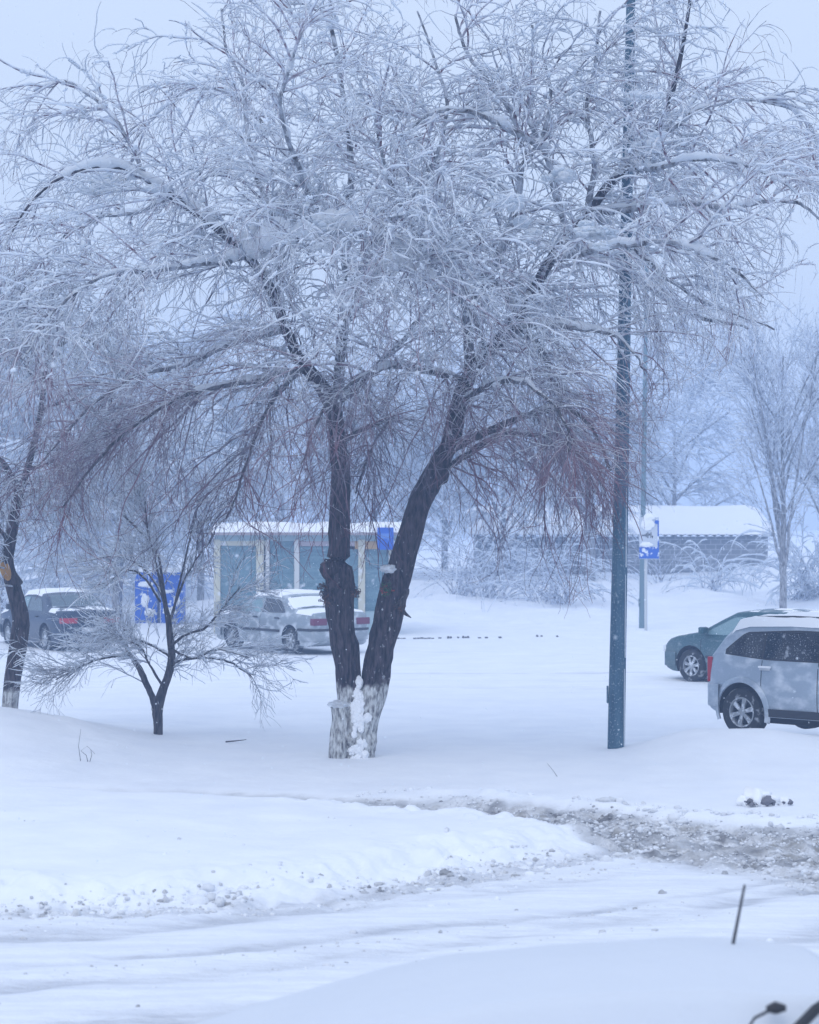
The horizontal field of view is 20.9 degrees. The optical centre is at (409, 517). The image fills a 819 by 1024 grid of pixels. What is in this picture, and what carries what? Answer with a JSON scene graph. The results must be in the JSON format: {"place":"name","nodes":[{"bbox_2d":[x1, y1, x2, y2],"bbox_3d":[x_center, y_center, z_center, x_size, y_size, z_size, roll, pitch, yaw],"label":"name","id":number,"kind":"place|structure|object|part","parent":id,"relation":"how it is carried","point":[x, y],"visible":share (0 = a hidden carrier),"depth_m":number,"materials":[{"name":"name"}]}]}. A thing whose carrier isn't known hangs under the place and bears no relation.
{"place":"outdoors","nodes":[
{"label":"outdoors","id":0,"kind":"place"},
{"bbox_2d":[0,634,709,707],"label":"road","id":1,"kind":"structure","parent":0,"point":[492,672],"depth_m":44.38,"materials":[{"name":"white snow"}]},
{"bbox_2d":[0,587,119,649],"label":"dark sedan","id":2,"kind":"object","parent":1,"relation":"on","point":[38,608],"visible":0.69,"depth_m":54.27,"materials":[{"name":"grey paint"}]},
{"bbox_3d":[-9.708,2.128,55.581,0.121,0.335,0.960,0,0,-30],"label":"door window","id":3,"kind":"part","parent":2,"relation":"part of","materials":[{"name":"grey glass"}]},
{"bbox_3d":[-9.179,2.123,54.668,0.121,0.335,1.010,0,0,-30],"label":"door window","id":4,"kind":"part","parent":2,"relation":"part of","materials":[{"name":"grey glass"}]},
{"bbox_3d":[-8.223,2.031,54.490,1.334,0.293,0.529,0,0,-30],"label":"rear window","id":5,"kind":"part","parent":2,"relation":"part of","materials":[{"name":"grey glass"}]},
{"bbox_2d":[215,589,369,653],"bbox_3d":[-2.904,2.460,53.813,2.046,1.492,4.602,0,0,-36],"label":"silver sedan","id":6,"kind":"object","parent":1,"relation":"on","point":[304,617],"visible":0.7,"depth_m":52.58,"materials":[{"name":"paint"}]},
{"bbox_3d":[-3.818,2.093,53.778,0.121,0.335,0.960,0,0,-36],"label":"door window","id":7,"kind":"part","parent":6,"relation":"part of","materials":[{"name":"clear glass"}]},
{"bbox_3d":[-3.196,2.088,52.926,0.121,0.335,1.010,0,0,-36],"label":"door window","id":8,"kind":"part","parent":6,"relation":"part of","materials":[{"name":"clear glass"}]},
{"bbox_3d":[-2.211,1.992,52.860,1.369,0.292,0.529,0,0,-36],"label":"rear window","id":9,"kind":"part","parent":6,"relation":"part of","materials":[{"name":"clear glass"}]},
{"bbox_2d":[397,635,557,638],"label":"kerb","id":10,"kind":"structure","parent":1,"relation":"on","point":[458,637],"depth_m":58.92,"materials":[{"name":"grey stone"}]},
{"bbox_2d":[663,608,818,681],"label":"green hatchback","id":11,"kind":"object","parent":1,"relation":"on","point":[691,653],"visible":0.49,"depth_m":43.08,"materials":[{"name":"paint"}]},
{"bbox_3d":[6.077,2.077,42.749,0.130,0.360,0.930,0,0,-43],"label":"door window","id":12,"kind":"part","parent":11,"relation":"part of","materials":[{"name":"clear glass"}]},
{"bbox_2d":[0,1,817,988],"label":"falling snow","id":13,"kind":"structure","parent":0,"point":[464,395],"depth_m":17.23,"materials":[{"name":"white snow"}]},
{"bbox_2d":[0,531,818,922],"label":"ground","id":14,"kind":"structure","parent":0,"point":[52,841],"depth_m":27.20,"materials":[{"name":"white snow"}]},
{"bbox_2d":[0,338,115,608],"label":"frosted tree","id":15,"kind":"object","parent":14,"relation":"on","point":[15,429],"visible":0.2,"depth_m":71.12,"materials":[{"name":"white plant"}]},
{"bbox_2d":[0,503,138,618],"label":"bent bush","id":16,"kind":"object","parent":14,"relation":"on","point":[4,598],"visible":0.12,"depth_m":69.78,"materials":[{"name":"white plant"}]},
{"bbox_2d":[78,731,94,761],"bbox_3d":[-4.120,2.927,28.322,0.214,0.471,0.026,0,0,0],"label":"dry weed","id":17,"kind":"object","parent":14,"relation":"on","point":[82,749],"visible":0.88,"depth_m":28.31,"materials":[{"name":"brown plant"}]},
{"bbox_2d":[3,323,194,570],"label":"frosted tree","id":18,"kind":"object","parent":14,"relation":"on","point":[134,342],"visible":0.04,"depth_m":79.86,"materials":[{"name":"white plant"}]},
{"bbox_2d":[4,499,213,603],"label":"bent bush","id":19,"kind":"object","parent":14,"relation":"on","point":[68,575],"visible":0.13,"depth_m":73.72,"materials":[{"name":"white plant"}]},
{"bbox_2d":[0,229,225,708],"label":"roadside tree","id":20,"kind":"object","parent":14,"relation":"on","point":[13,581],"visible":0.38,"depth_m":32.89,"materials":[{"name":"brown plant"}]},
{"bbox_2d":[44,518,213,601],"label":"bent bush","id":21,"kind":"object","parent":14,"relation":"on","point":[187,583],"visible":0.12,"depth_m":77.82,"materials":[{"name":"white plant"}]},
{"bbox_2d":[0,374,276,623],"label":"frosted tree","id":22,"kind":"object","parent":14,"relation":"on","point":[215,439],"visible":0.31,"depth_m":65.25,"materials":[{"name":"white plant"}]},
{"bbox_2d":[9,276,270,561],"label":"frosted tree","id":23,"kind":"object","parent":14,"relation":"on","point":[217,323],"visible":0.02,"depth_m":95.36,"materials":[{"name":"white plant"}]},
{"bbox_2d":[135,568,159,623],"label":"recycling container","id":24,"kind":"object","parent":14,"relation":"on","point":[143,586],"visible":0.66,"depth_m":65.58,"materials":[{"name":"blue"}]},
{"bbox_2d":[0,432,318,734],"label":"tree","id":25,"kind":"object","parent":14,"relation":"on","point":[107,635],"visible":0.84,"depth_m":31.65,"materials":[{"name":"brown plant"}]},
{"bbox_2d":[161,567,185,623],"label":"recycling container","id":26,"kind":"object","parent":14,"relation":"on","point":[174,578],"visible":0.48,"depth_m":65.58,"materials":[{"name":"blue plastic"}]},
{"bbox_2d":[77,351,325,600],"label":"frosted tree","id":27,"kind":"object","parent":14,"relation":"on","point":[200,592],"visible":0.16,"depth_m":75.44,"materials":[{"name":"white plant"}]},
{"bbox_2d":[178,316,413,522],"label":"frosted tree","id":28,"kind":"object","parent":14,"relation":"on","point":[314,459],"visible":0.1,"depth_m":83.99,"materials":[{"name":"white plant"}]},
{"bbox_2d":[210,522,400,634],"bbox_3d":[-2.757,1.756,61.870,5.466,3.315,2.500,0,0,0],"label":"bus shelter","id":29,"kind":"object","parent":14,"relation":"on","point":[366,601],"visible":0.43,"depth_m":60.99,"materials":[{"name":"teal"}]},
{"bbox_2d":[377,525,393,549],"bbox_3d":[-0.657,0.525,60.664,0.446,0.686,0.282,0,0,0],"label":"stop plate","id":30,"kind":"object","parent":29,"relation":"hanging from","point":[384,531],"visible":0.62,"depth_m":60.53,"materials":[{"name":"blue metal"}]},
{"bbox_2d":[260,348,505,544],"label":"frosted tree","id":31,"kind":"object","parent":14,"relation":"on","point":[386,494],"visible":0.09,"depth_m":89.62,"materials":[{"name":"white plant"}]},
{"bbox_2d":[0,0,818,759],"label":"elm tree","id":32,"kind":"object","parent":14,"relation":"on","point":[332,228],"visible":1,"depth_m":28.42,"materials":[{"name":"white plant"}]},
{"bbox_2d":[321,334,573,568],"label":"frosted tree","id":33,"kind":"object","parent":14,"relation":"on","point":[458,512],"visible":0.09,"depth_m":99.81,"materials":[{"name":"white plant"}]},
{"bbox_2d":[325,463,639,611],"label":"bent bush","id":34,"kind":"object","parent":14,"relation":"on","point":[486,580],"visible":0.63,"depth_m":75.86,"materials":[{"name":"white plant"}]},
{"bbox_2d":[357,360,658,578],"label":"frosted tree","id":35,"kind":"object","parent":14,"relation":"on","point":[474,517],"visible":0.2,"depth_m":87.23,"materials":[{"name":"white plant"}]},
{"bbox_2d":[434,486,648,611],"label":"bent bush","id":36,"kind":"object","parent":14,"relation":"on","point":[553,600],"visible":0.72,"depth_m":73.80,"materials":[{"name":"white plant"}]},
{"bbox_2d":[421,268,762,580],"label":"frosted tree","id":37,"kind":"object","parent":14,"relation":"on","point":[664,462],"visible":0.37,"depth_m":83.77,"materials":[{"name":"white plant"}]},
{"bbox_2d":[606,0,634,748],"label":"lamp post","id":38,"kind":"object","parent":14,"relation":"on","point":[615,698],"visible":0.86,"depth_m":30.62,"materials":[{"name":"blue metal"}]},
{"bbox_2d":[467,505,775,576],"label":"long shed","id":39,"kind":"structure","parent":14,"relation":"on","point":[682,521],"depth_m":92.00,"materials":[{"name":"grey"}]},
{"bbox_2d":[638,172,654,627],"bbox_3d":[6.864,-3.304,63.615,0.308,13.318,1.942,0,0,-3],"label":"lamp post","id":40,"kind":"object","parent":14,"relation":"on","point":[641,587],"visible":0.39,"depth_m":64.44,"materials":[{"name":"blue"}]},
{"bbox_2d":[639,513,658,630],"bbox_3d":[6.797,1.585,62.953,0.559,3.426,0.183,0,0,0],"label":"bus stop sign","id":41,"kind":"object","parent":14,"relation":"on","point":[649,545],"visible":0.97,"depth_m":62.91,"materials":[{"name":"metal"}]},
{"bbox_2d":[609,531,714,584],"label":"bent bush","id":42,"kind":"object","parent":14,"relation":"on","point":[660,572],"visible":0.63,"depth_m":79.87,"materials":[{"name":"white plant"}]},
{"bbox_2d":[566,325,784,535],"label":"frosted tree","id":43,"kind":"object","parent":14,"relation":"on","point":[701,486],"visible":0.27,"depth_m":99.89,"materials":[{"name":"white plant"}]},
{"bbox_2d":[659,539,771,595],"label":"bent bush","id":44,"kind":"object","parent":14,"relation":"on","point":[713,585],"visible":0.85,"depth_m":77.69,"materials":[{"name":"white plant"}]},
{"bbox_2d":[676,247,818,607],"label":"bare tree","id":45,"kind":"object","parent":14,"relation":"on","point":[749,368],"visible":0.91,"depth_m":67.61,"materials":[{"name":"white plant"}]},
{"bbox_2d":[708,612,818,728],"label":"car","id":46,"kind":"object","parent":14,"relation":"on","point":[757,678],"visible":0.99,"depth_m":31.01,"materials":[{"name":"paint"}]},
{"bbox_2d":[729,632,764,657],"bbox_3d":[4.747,1.781,31.288,0.580,0.360,0.108,0,0,44],"label":"quarter window","id":47,"kind":"structure","parent":46,"relation":"in","point":[753,646],"depth_m":31.24,"materials":[{"name":"black glass"}]},
{"bbox_2d":[763,632,818,660],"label":"car window","id":48,"kind":"structure","parent":46,"relation":"in","point":[779,645],"depth_m":30.75,"materials":[{"name":"black glass"}]},
{"bbox_2d":[736,785,792,806],"bbox_3d":[3.949,3.120,24.664,0.641,0.292,0.414,0,0,0],"label":"snow-dusted pile of stones","id":49,"kind":"object","parent":14,"relation":"on","point":[750,796],"visible":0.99,"depth_m":24.59,"materials":[{"name":"white snow"}]},
{"bbox_2d":[716,303,818,513],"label":"bare tree","id":50,"kind":"object","parent":14,"relation":"on","point":[815,480],"visible":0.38,"depth_m":72.23,"materials":[{"name":"white plant"}]},
{"bbox_2d":[721,503,818,605],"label":"bent bush","id":51,"kind":"object","parent":14,"relation":"on","point":[805,580],"visible":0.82,"depth_m":73.80,"materials":[{"name":"white plant"}]},
{"bbox_2d":[0,859,818,1023],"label":"road","id":52,"kind":"structure","parent":0,"point":[186,991],"depth_m":17.13,"materials":[{"name":"white snow"}]},
{"bbox_2d":[1,841,814,989],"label":"track crumbs","id":53,"kind":"object","parent":52,"relation":"on","point":[347,904],"visible":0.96,"depth_m":17.43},
{"bbox_2d":[194,885,818,1023],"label":"snow buried car","id":54,"kind":"object","parent":52,"relation":"on","point":[699,980],"visible":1,"depth_m":8.87,"materials":[{"name":"snow"}]},
{"bbox_2d":[0,0,818,539],"label":"sky","id":55,"kind":"structure","parent":0,"point":[798,18],"materials":[{"name":"white"}]},
{"bbox_2d":[3,784,818,891],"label":"side road","id":56,"kind":"structure","parent":0,"point":[680,845],"depth_m":22.47,"materials":[{"name":"white snow"}]},
{"bbox_2d":[0,810,805,1006],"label":"snow clods","id":57,"kind":"object","parent":56,"relation":"on","point":[201,896],"visible":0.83,"depth_m":18.54,"materials":[{"name":"white snow"}]},
{"bbox_2d":[350,794,818,899],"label":"slush clods","id":58,"kind":"object","parent":56,"relation":"on","point":[769,858],"visible":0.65,"depth_m":22.04,"materials":[{"name":"grey snow"}]},
{"bbox_2d":[356,786,818,834],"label":"thrown clods","id":59,"kind":"object","parent":56,"relation":"on","point":[674,816],"visible":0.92,"depth_m":23.44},
{"bbox_2d":[509,348,807,357],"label":"overhead wire","id":60,"kind":"object","parent":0,"point":[674,355],"visible":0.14,"depth_m":102.68,"materials":[{"name":"grey metal"}]},
{"bbox_2d":[578,380,799,387],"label":"overhead wire","id":61,"kind":"object","parent":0,"point":[691,385],"visible":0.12,"depth_m":101.92,"materials":[{"name":"grey metal"}]}
]}

